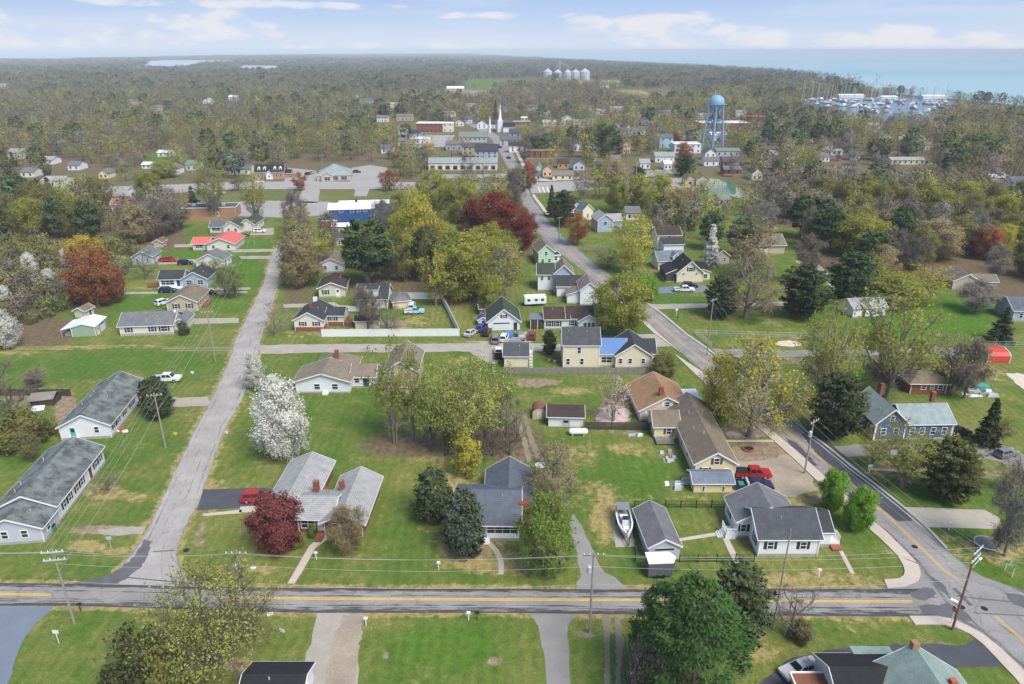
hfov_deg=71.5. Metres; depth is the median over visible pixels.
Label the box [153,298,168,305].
parked car
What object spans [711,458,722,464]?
window
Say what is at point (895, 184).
tree
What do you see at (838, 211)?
tree
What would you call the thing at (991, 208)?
tree
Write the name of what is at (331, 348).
gravel lane
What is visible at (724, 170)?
house
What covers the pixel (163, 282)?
window
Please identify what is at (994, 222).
tree
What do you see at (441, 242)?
tree
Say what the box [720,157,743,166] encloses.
house
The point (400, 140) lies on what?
house
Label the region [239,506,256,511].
footpath
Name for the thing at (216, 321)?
driveway
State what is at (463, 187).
tree
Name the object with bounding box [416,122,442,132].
building
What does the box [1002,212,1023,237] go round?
tree
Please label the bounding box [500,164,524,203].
tree
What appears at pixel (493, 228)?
tree
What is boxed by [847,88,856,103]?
sailing boat
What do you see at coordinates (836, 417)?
tree
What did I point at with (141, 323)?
house
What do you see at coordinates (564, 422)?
door
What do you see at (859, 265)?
tree
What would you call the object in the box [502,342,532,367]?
house
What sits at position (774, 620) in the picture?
utility pole
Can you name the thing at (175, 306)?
window
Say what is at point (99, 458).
window
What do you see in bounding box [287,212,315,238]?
tree
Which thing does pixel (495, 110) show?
tree
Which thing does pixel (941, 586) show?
asphalt patch
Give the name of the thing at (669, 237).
house
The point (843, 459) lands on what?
kerb
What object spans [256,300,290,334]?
tree
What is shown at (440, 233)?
tree
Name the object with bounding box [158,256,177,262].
pickup truck
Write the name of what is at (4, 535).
window
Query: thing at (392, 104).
house
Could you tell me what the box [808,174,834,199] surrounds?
tree
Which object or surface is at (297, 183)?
tree
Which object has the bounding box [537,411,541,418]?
door
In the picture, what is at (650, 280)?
tree
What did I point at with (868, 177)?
tree
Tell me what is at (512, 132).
building
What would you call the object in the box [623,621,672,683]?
shrub
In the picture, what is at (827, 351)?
tree
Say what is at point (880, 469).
footpath
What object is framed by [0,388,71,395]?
fence
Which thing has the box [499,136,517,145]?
shop building
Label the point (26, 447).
tree
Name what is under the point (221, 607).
tree
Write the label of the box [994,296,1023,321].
house
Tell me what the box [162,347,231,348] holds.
wheel track
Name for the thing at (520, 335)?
parked car
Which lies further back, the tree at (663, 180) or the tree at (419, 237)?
the tree at (663, 180)
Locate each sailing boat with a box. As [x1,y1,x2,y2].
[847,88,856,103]
[925,88,934,104]
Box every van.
[407,301,415,308]
[491,333,499,343]
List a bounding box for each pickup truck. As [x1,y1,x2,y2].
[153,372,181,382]
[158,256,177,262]
[404,306,424,314]
[494,347,502,358]
[673,285,694,292]
[735,465,772,479]
[735,476,774,489]
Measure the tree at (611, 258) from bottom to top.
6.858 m
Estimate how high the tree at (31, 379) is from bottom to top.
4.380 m
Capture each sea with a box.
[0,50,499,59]
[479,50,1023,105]
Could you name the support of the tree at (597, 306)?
on the ground
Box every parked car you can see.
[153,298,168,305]
[158,286,176,292]
[177,259,192,264]
[209,289,217,294]
[240,489,266,503]
[253,228,266,232]
[463,328,477,336]
[475,323,487,331]
[481,327,491,336]
[499,333,508,341]
[514,331,524,339]
[528,331,535,339]
[682,281,697,287]
[778,655,815,681]
[952,425,972,435]
[993,447,1019,459]
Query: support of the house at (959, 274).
on the ground
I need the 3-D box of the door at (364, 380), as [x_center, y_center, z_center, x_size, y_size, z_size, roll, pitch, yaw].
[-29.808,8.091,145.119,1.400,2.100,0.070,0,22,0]
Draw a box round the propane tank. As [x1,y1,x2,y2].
[568,427,587,435]
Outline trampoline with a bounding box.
[973,535,998,552]
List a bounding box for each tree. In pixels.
[0,173,29,197]
[0,191,15,207]
[0,208,22,235]
[0,285,11,300]
[0,309,23,348]
[0,356,36,417]
[3,195,28,216]
[8,195,47,235]
[9,423,43,462]
[10,179,39,204]
[17,182,51,209]
[19,198,53,234]
[19,252,38,271]
[19,366,46,387]
[35,181,60,199]
[40,196,72,237]
[41,268,54,281]
[51,187,74,220]
[54,196,82,237]
[54,242,127,305]
[59,233,106,260]
[59,248,67,266]
[62,194,79,232]
[64,279,94,303]
[70,193,102,231]
[71,199,102,238]
[77,176,110,209]
[91,469,124,492]
[94,261,127,301]
[109,538,290,683]
[111,199,136,234]
[115,201,155,243]
[119,208,144,236]
[125,191,153,206]
[126,248,159,279]
[132,168,161,195]
[135,202,162,231]
[135,374,175,419]
[135,607,216,668]
[143,197,163,234]
[146,158,180,177]
[149,200,174,237]
[151,198,179,233]
[190,147,227,216]
[194,254,227,271]
[211,262,247,297]
[211,269,234,298]
[224,172,246,190]
[235,165,268,215]
[239,487,304,555]
[241,352,266,389]
[246,371,311,460]
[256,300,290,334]
[271,228,328,285]
[273,218,316,258]
[278,190,304,224]
[279,206,316,236]
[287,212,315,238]
[288,172,307,190]
[300,222,334,267]
[315,211,339,249]
[322,500,370,554]
[340,216,395,282]
[350,285,382,328]
[351,227,379,282]
[353,284,364,312]
[356,219,385,266]
[357,329,419,444]
[366,199,400,226]
[367,296,403,328]
[373,243,400,280]
[376,169,401,190]
[384,190,408,215]
[384,209,414,245]
[385,184,441,273]
[386,224,426,281]
[390,343,432,441]
[393,217,420,248]
[406,367,449,451]
[410,165,449,212]
[410,225,438,280]
[410,464,452,523]
[416,246,449,305]
[418,234,443,267]
[422,362,472,455]
[423,228,505,300]
[426,210,452,232]
[426,350,494,456]
[431,230,445,241]
[432,217,453,232]
[434,228,449,236]
[434,357,468,393]
[436,252,464,281]
[437,231,469,264]
[440,173,482,221]
[440,487,487,560]
[449,429,482,480]
[453,350,495,427]
[455,188,535,236]
[462,356,515,455]
[464,225,488,276]
[469,239,531,297]
[471,179,506,219]
[472,223,484,233]
[474,280,503,307]
[475,425,509,459]
[480,220,509,254]
[482,361,519,426]
[484,236,502,264]
[488,250,506,277]
[489,246,511,276]
[491,182,513,220]
[491,242,524,283]
[492,388,519,447]
[493,100,498,118]
[493,228,526,259]
[493,233,520,269]
[495,410,529,456]
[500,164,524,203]
[506,209,540,248]
[507,396,528,442]
[512,486,580,579]
[516,205,536,217]
[522,438,588,508]
[523,161,538,187]
[541,329,556,354]
[544,185,556,217]
[550,189,577,225]
[563,211,595,245]
[584,284,617,312]
[585,265,657,334]
[587,156,630,184]
[590,247,625,268]
[595,118,619,140]
[595,127,624,158]
[597,371,631,421]
[603,172,630,212]
[609,211,658,273]
[627,172,652,206]
[627,577,690,683]
[633,167,646,178]
[635,274,660,301]
[636,567,761,683]
[647,173,675,204]
[648,350,677,376]
[651,168,671,181]
[663,185,692,223]
[671,133,682,140]
[673,155,697,174]
[674,141,693,158]
[674,187,705,215]
[696,351,745,417]
[698,210,725,241]
[701,224,721,268]
[704,275,740,318]
[706,332,817,440]
[707,556,779,650]
[713,244,789,318]
[724,214,778,277]
[725,217,763,255]
[735,203,761,236]
[756,204,780,233]
[766,578,825,644]
[767,383,797,419]
[776,184,808,213]
[778,263,835,319]
[786,194,819,237]
[792,296,870,408]
[793,233,827,276]
[798,204,818,245]
[806,372,871,438]
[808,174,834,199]
[808,196,835,236]
[808,209,836,251]
[816,466,851,511]
[818,205,850,253]
[826,251,879,299]
[827,209,897,252]
[831,177,859,213]
[840,484,882,531]
[847,281,959,397]
[848,207,879,238]
[850,203,876,218]
[851,229,897,260]
[853,193,879,213]
[855,180,879,204]
[856,171,882,193]
[856,423,895,464]
[861,269,944,308]
[868,414,963,488]
[869,244,902,276]
[870,255,893,280]
[871,181,897,210]
[877,177,902,203]
[877,205,900,230]
[881,226,908,247]
[888,210,918,240]
[889,236,912,270]
[890,205,917,233]
[895,185,923,207]
[896,233,935,271]
[899,262,954,295]
[900,194,929,215]
[905,207,934,233]
[907,217,970,258]
[911,224,944,267]
[916,181,940,199]
[917,193,957,220]
[918,183,942,216]
[919,434,988,505]
[928,202,954,228]
[928,332,995,390]
[941,188,965,215]
[945,214,980,249]
[946,336,999,398]
[953,179,981,200]
[956,199,988,228]
[956,275,1006,312]
[963,190,994,216]
[968,222,1000,247]
[969,207,990,248]
[969,398,1002,450]
[972,223,1010,259]
[975,218,1010,242]
[980,182,1008,206]
[980,206,1008,225]
[983,240,1014,278]
[984,206,1008,224]
[984,307,1015,344]
[986,413,1017,441]
[987,457,1023,556]
[988,222,1022,255]
[991,194,1017,213]
[991,194,1021,222]
[992,450,1023,485]
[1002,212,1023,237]
[1007,178,1023,197]
[1009,200,1023,214]
[1010,219,1023,247]
[1010,240,1023,273]
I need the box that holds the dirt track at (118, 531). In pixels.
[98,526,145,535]
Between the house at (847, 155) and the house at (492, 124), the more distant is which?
the house at (492, 124)
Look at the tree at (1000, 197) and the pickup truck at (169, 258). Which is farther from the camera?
the tree at (1000, 197)
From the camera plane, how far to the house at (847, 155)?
445.12 m
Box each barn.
[446,86,464,91]
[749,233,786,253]
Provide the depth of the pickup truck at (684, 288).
202.37 m
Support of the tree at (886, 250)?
on the ground
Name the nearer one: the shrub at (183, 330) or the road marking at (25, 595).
the road marking at (25, 595)
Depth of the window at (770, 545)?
96.41 m
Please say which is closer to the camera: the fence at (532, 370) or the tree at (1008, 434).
the tree at (1008, 434)
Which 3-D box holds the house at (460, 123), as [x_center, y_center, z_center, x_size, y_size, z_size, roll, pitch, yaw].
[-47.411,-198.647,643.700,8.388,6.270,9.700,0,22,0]
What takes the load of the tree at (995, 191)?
on the ground
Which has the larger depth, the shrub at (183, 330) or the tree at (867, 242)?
the tree at (867, 242)
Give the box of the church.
[489,108,515,132]
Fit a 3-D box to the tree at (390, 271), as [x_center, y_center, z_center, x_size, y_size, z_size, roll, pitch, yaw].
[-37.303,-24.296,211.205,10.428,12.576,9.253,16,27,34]
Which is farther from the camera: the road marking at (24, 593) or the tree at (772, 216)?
the tree at (772, 216)
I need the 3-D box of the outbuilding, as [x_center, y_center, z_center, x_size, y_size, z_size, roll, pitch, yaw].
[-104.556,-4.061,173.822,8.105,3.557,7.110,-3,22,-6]
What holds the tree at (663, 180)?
on the ground
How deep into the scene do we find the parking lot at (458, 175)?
391.13 m
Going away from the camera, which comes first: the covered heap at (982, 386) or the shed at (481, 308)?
the covered heap at (982, 386)
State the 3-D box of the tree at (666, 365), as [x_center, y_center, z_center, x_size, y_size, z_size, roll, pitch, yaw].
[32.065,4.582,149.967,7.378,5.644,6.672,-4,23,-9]
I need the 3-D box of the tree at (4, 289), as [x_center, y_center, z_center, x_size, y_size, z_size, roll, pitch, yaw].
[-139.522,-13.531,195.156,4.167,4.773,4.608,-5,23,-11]
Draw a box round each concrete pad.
[611,518,618,529]
[613,530,634,546]
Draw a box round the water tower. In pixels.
[701,90,725,150]
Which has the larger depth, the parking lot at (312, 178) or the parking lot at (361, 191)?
the parking lot at (312, 178)
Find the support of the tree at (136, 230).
on the ground
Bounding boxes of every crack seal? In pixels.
[125,577,194,583]
[924,572,995,642]
[952,588,972,605]
[956,595,1010,601]
[973,612,1023,615]
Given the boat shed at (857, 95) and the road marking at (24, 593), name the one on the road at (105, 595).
the road marking at (24, 593)
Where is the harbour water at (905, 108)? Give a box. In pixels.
[807,97,956,124]
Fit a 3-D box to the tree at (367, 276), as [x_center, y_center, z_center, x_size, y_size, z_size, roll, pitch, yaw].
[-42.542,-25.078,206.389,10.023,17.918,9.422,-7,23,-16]
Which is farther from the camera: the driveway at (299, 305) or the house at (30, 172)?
the house at (30, 172)
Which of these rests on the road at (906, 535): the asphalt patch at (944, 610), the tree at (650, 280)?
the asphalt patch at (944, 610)
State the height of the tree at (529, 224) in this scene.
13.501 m
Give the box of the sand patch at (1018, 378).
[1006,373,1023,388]
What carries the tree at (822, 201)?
on the ground
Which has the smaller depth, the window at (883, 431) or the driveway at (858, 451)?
the driveway at (858, 451)
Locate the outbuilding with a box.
[60,314,107,337]
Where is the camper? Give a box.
[523,294,545,305]
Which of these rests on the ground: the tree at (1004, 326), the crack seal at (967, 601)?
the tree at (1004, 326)
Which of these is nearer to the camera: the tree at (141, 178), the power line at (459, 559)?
the power line at (459, 559)
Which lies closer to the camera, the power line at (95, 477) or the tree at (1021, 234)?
the power line at (95, 477)
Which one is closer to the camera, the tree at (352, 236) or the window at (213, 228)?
the tree at (352, 236)
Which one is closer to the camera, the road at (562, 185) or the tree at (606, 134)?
the road at (562, 185)
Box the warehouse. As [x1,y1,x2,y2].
[327,199,389,222]
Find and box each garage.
[130,245,161,264]
[239,661,315,683]
[389,291,411,309]
[485,296,521,329]
[632,500,682,558]
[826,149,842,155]
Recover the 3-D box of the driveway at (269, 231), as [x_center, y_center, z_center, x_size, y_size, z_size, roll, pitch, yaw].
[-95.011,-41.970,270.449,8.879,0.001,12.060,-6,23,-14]
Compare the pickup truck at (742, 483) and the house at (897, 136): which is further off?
the house at (897, 136)
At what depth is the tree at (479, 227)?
234.27 m
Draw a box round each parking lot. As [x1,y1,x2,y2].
[239,200,330,216]
[284,168,317,181]
[300,189,319,202]
[350,165,386,182]
[354,188,368,195]
[413,135,454,147]
[426,173,506,177]
[640,178,700,190]
[645,170,675,176]
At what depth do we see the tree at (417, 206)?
210.94 m
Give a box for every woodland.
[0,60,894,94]
[0,84,1023,130]
[0,113,1023,335]
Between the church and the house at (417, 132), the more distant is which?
the church
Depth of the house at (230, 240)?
244.59 m
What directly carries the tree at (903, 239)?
on the ground
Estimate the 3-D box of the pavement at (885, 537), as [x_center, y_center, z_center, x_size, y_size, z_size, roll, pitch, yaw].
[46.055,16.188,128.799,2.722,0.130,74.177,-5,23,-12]
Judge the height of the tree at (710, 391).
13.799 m
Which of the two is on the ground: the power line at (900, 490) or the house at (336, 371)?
the house at (336, 371)
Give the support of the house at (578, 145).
on the ground
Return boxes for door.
[68,427,76,436]
[87,466,92,479]
[100,320,105,331]
[317,521,323,529]
[335,289,339,295]
[362,378,369,385]
[493,322,510,329]
[513,322,517,329]
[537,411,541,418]
[561,419,570,426]
[653,547,675,554]
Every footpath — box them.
[203,510,241,515]
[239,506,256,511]
[287,546,314,583]
[310,536,330,547]
[487,541,503,573]
[679,532,716,540]
[722,537,738,562]
[726,440,773,441]
[839,546,854,573]
[868,468,921,471]
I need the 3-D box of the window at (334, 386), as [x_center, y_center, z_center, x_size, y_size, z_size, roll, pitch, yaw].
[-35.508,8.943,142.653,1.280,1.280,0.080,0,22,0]
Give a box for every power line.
[43,398,145,550]
[50,402,147,549]
[52,553,214,556]
[57,563,229,567]
[60,418,153,569]
[61,580,239,584]
[63,551,224,555]
[245,582,584,588]
[246,565,592,570]
[258,554,575,559]
[258,555,577,559]
[593,562,967,569]
[601,579,969,587]
[614,547,979,557]
[614,554,962,559]
[812,423,968,548]
[825,427,979,546]
[830,454,969,567]
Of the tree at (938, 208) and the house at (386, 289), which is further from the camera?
the tree at (938, 208)
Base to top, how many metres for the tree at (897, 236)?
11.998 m
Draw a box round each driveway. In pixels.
[0,606,54,683]
[124,292,157,293]
[158,259,195,263]
[171,397,209,406]
[174,244,192,246]
[194,318,238,323]
[197,488,268,509]
[208,287,249,289]
[217,291,246,293]
[231,249,273,251]
[239,256,270,258]
[250,227,273,234]
[283,302,337,307]
[305,613,361,683]
[454,332,532,342]
[469,351,498,363]
[530,613,575,683]
[569,514,627,588]
[637,334,670,346]
[657,285,708,292]
[725,428,760,435]
[731,455,817,497]
[759,639,1002,683]
[834,444,1023,466]
[906,507,999,528]
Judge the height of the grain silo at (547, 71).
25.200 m
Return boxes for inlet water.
[136,60,229,66]
[240,65,276,68]
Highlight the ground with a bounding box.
[0,50,1023,683]
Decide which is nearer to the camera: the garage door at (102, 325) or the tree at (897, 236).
the garage door at (102, 325)
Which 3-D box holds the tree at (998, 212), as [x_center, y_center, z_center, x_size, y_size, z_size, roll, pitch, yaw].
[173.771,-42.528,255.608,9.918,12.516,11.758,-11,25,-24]
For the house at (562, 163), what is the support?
on the ground
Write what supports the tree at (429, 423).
on the ground
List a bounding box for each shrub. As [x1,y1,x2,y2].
[0,403,58,455]
[92,619,182,683]
[134,637,202,683]
[176,320,189,335]
[287,533,305,550]
[306,523,317,538]
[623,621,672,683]
[788,615,814,647]
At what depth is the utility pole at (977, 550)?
82.04 m
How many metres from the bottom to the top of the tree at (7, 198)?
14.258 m
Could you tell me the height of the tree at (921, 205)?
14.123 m
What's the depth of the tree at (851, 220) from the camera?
231.53 m
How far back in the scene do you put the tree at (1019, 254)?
215.79 m
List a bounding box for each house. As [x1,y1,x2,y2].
[0,436,104,544]
[6,148,30,158]
[19,167,43,177]
[43,156,61,164]
[55,371,145,440]
[66,161,87,170]
[98,167,115,178]
[116,309,194,335]
[128,184,144,196]
[147,264,216,288]
[164,163,184,174]
[164,283,212,311]
[184,160,203,170]
[190,230,245,250]
[194,248,231,268]
[202,98,214,103]
[208,213,263,232]
[228,164,253,174]
[260,452,383,541]
[292,297,353,330]
[292,349,380,394]
[316,272,349,297]
[319,249,346,272]
[330,231,343,245]
[357,283,392,308]
[359,98,373,103]
[376,115,388,121]
[380,144,394,153]
[382,340,424,394]
[390,102,397,107]
[396,114,413,120]
[397,138,409,145]
[398,127,407,134]
[411,130,422,136]
[453,456,533,544]
[455,119,463,126]
[462,116,472,123]
[477,120,486,128]
[486,121,494,128]
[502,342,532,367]
[509,141,523,152]
[530,305,604,328]
[531,171,540,179]
[532,237,560,262]
[536,162,541,175]
[536,258,598,304]
[542,163,552,176]
[551,170,573,180]
[556,159,569,167]
[560,201,594,220]
[560,327,664,367]
[561,115,571,124]
[572,141,581,150]
[572,159,584,170]
[590,210,622,231]
[610,155,620,163]
[619,128,644,134]
[621,140,630,153]
[622,206,641,219]
[626,371,702,420]
[637,159,650,168]
[640,117,652,124]
[647,392,739,476]
[650,226,684,250]
[650,250,682,269]
[652,152,674,162]
[659,252,710,282]
[681,173,708,186]
[700,157,721,165]
[701,147,715,156]
[705,248,730,263]
[713,193,730,205]
[715,482,841,555]
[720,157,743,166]
[720,166,741,174]
[746,165,762,180]
[761,170,772,180]
[765,145,778,154]
[789,639,966,683]
[817,153,830,161]
[819,142,832,150]
[844,151,858,160]
[851,383,956,440]
[871,348,951,393]
[884,157,925,164]
[892,132,903,140]
[918,142,934,150]
[939,266,999,289]
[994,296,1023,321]
[1003,176,1023,192]
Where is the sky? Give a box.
[0,0,1023,49]
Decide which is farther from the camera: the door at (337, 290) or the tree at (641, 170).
the tree at (641, 170)
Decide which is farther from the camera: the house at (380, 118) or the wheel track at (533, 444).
the house at (380, 118)
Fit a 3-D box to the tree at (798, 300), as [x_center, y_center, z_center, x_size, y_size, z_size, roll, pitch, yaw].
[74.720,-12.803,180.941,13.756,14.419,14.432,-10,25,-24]
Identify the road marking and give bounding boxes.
[0,593,50,594]
[0,594,50,595]
[213,596,911,600]
[214,598,912,602]
[558,243,959,579]
[558,245,956,579]
[706,351,920,525]
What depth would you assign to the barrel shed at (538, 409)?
132.82 m
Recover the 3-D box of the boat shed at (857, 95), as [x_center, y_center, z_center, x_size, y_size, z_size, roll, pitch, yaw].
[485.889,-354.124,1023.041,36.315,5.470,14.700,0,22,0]
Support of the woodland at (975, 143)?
on the ground
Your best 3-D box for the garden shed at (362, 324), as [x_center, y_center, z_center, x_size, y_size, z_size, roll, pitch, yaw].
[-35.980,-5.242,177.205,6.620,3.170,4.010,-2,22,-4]
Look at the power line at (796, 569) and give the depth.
80.89 m
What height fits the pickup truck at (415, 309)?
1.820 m
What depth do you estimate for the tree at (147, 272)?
213.03 m
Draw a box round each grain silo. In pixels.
[543,68,551,79]
[553,69,561,79]
[564,69,570,79]
[571,69,579,79]
[580,68,589,79]
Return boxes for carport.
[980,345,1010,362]
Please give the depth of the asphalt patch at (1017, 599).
89.62 m
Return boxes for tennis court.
[704,186,734,194]
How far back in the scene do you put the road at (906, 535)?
100.02 m
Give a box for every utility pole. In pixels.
[40,548,75,623]
[146,393,166,447]
[201,311,215,360]
[225,550,255,626]
[583,551,604,633]
[706,298,716,355]
[772,529,791,629]
[803,418,818,473]
[951,545,982,630]
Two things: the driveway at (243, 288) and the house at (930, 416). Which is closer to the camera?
the house at (930, 416)
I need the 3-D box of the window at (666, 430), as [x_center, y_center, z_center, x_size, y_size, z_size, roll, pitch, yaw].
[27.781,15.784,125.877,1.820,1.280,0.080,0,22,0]
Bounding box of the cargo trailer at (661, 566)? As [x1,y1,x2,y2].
[644,551,680,578]
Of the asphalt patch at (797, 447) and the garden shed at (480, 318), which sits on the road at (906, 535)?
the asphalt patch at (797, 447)
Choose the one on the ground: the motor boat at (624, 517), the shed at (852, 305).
the shed at (852, 305)
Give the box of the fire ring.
[742,445,754,451]
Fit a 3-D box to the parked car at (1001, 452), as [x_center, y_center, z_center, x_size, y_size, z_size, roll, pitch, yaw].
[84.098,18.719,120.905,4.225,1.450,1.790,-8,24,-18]
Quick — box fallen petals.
[595,403,631,425]
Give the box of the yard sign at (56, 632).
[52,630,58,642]
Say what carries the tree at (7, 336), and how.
on the ground
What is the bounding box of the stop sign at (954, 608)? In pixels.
[950,606,956,623]
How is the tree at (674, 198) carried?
on the ground
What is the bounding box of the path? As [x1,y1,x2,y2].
[796,260,833,286]
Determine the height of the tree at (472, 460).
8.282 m
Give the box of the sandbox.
[776,340,801,346]
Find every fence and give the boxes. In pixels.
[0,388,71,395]
[184,216,236,220]
[321,292,459,336]
[337,305,359,311]
[503,367,650,374]
[583,247,606,249]
[584,421,650,429]
[634,500,725,561]
[679,553,755,562]
[695,330,841,346]
[700,180,735,194]
[990,341,1023,346]
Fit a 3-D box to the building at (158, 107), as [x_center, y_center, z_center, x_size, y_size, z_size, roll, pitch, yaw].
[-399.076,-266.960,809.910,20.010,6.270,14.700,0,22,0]
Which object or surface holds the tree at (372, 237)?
on the ground
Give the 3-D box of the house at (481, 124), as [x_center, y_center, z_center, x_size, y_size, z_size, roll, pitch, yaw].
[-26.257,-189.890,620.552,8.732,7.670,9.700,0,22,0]
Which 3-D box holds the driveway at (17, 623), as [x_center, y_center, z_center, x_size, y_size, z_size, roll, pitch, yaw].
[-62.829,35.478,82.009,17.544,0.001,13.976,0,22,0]
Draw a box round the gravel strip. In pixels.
[324,613,363,683]
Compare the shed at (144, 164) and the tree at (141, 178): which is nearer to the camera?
the tree at (141, 178)
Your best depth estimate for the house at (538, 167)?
389.68 m
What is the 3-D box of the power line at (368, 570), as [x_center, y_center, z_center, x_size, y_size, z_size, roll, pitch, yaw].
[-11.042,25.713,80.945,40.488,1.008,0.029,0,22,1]
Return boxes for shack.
[27,391,61,410]
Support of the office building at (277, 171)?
on the ground
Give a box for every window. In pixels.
[0,531,8,539]
[19,530,28,537]
[46,522,50,531]
[61,498,67,509]
[66,491,72,502]
[74,481,79,493]
[79,475,84,487]
[92,458,97,469]
[93,426,99,432]
[97,453,102,463]
[124,327,132,332]
[129,399,134,407]
[148,326,156,331]
[158,326,169,330]
[160,280,174,284]
[172,304,179,308]
[186,303,192,307]
[212,227,220,230]
[299,321,306,325]
[300,521,314,528]
[312,321,319,325]
[314,384,320,389]
[332,384,337,389]
[354,378,359,382]
[486,527,518,533]
[546,321,552,326]
[554,321,561,326]
[569,320,576,325]
[601,357,611,362]
[664,428,673,433]
[687,267,694,271]
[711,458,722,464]
[738,524,749,531]
[752,530,756,544]
[763,541,777,549]
[796,541,810,549]
[880,428,886,434]
[929,427,936,434]
[941,427,947,434]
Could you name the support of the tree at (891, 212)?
on the ground
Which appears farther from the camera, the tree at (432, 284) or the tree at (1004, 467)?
the tree at (432, 284)
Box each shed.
[71,303,94,317]
[140,162,155,168]
[151,237,166,246]
[156,150,175,156]
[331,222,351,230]
[353,315,381,328]
[476,313,485,323]
[477,303,491,313]
[532,400,545,419]
[546,404,584,426]
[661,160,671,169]
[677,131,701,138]
[686,469,735,492]
[836,94,864,97]
[839,297,888,317]
[877,95,897,99]
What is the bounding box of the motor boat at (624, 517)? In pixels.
[615,502,632,537]
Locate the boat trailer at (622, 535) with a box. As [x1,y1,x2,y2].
[615,520,631,545]
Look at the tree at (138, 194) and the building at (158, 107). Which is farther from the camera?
the building at (158, 107)
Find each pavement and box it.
[516,153,578,180]
[532,194,549,215]
[620,302,682,353]
[675,354,918,564]
[884,556,920,588]
[909,616,1023,683]
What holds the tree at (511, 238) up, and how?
on the ground
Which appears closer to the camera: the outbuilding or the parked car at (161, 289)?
the outbuilding
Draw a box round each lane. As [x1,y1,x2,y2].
[259,343,560,353]
[651,299,839,308]
[711,347,961,356]
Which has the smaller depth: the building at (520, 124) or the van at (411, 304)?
the van at (411, 304)
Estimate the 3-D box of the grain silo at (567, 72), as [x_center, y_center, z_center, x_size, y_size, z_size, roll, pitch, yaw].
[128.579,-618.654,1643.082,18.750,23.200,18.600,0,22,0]
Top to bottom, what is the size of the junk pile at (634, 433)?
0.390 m
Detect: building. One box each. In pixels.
[41,176,73,186]
[109,197,135,211]
[150,105,172,110]
[181,202,240,217]
[253,164,292,179]
[316,164,352,181]
[410,137,430,143]
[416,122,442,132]
[428,157,497,170]
[443,122,453,131]
[445,140,462,150]
[459,132,486,142]
[462,143,488,155]
[474,144,498,156]
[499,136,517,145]
[509,128,521,139]
[513,121,530,125]
[526,149,554,158]
[572,119,590,126]
[657,134,673,147]
[670,141,700,153]
[695,121,749,128]
[707,132,726,140]
[713,148,740,155]
[740,115,763,121]
[918,95,945,98]
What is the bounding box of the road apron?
[883,569,953,618]
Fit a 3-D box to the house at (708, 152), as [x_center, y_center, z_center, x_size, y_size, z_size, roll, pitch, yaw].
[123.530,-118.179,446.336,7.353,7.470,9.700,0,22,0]
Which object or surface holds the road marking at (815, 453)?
on the road at (906, 535)
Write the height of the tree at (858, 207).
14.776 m
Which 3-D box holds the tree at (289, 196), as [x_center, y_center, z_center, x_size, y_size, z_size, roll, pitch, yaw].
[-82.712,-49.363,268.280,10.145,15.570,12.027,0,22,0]
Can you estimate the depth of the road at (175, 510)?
120.64 m
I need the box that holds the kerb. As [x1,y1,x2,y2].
[645,301,947,548]
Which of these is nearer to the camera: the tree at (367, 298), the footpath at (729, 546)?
the footpath at (729, 546)
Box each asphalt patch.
[73,539,151,584]
[786,438,817,465]
[803,428,911,520]
[911,587,936,600]
[918,604,972,620]
[928,575,949,594]
[1004,592,1023,607]
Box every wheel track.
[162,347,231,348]
[167,349,230,350]
[515,414,531,461]
[521,412,542,461]
[602,616,610,683]
[614,616,623,683]
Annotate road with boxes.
[0,583,942,615]
[15,181,507,197]
[117,245,281,586]
[468,123,1023,669]
[530,178,763,201]
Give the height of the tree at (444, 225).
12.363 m
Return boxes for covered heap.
[505,331,513,337]
[509,337,521,341]
[972,382,991,390]
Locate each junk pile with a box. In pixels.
[116,429,127,432]
[623,431,642,436]
[659,449,676,462]
[664,477,689,490]
[961,388,998,397]
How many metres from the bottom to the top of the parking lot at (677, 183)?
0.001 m
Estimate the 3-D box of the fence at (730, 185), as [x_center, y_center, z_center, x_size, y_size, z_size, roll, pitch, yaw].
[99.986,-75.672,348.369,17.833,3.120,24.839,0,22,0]
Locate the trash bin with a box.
[51,523,56,531]
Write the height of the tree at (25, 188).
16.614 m
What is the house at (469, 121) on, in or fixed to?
on the ground
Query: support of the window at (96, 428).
in the house at (106, 408)
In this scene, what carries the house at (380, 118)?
on the ground
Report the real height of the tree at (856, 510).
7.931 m
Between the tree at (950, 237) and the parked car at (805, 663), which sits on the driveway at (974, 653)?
the parked car at (805, 663)
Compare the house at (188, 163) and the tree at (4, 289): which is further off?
the house at (188, 163)
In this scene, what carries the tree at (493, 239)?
on the ground
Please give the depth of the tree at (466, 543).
94.56 m
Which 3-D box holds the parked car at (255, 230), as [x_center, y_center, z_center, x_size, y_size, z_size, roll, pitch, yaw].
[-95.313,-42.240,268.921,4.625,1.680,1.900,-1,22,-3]
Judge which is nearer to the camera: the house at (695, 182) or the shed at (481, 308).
the shed at (481, 308)

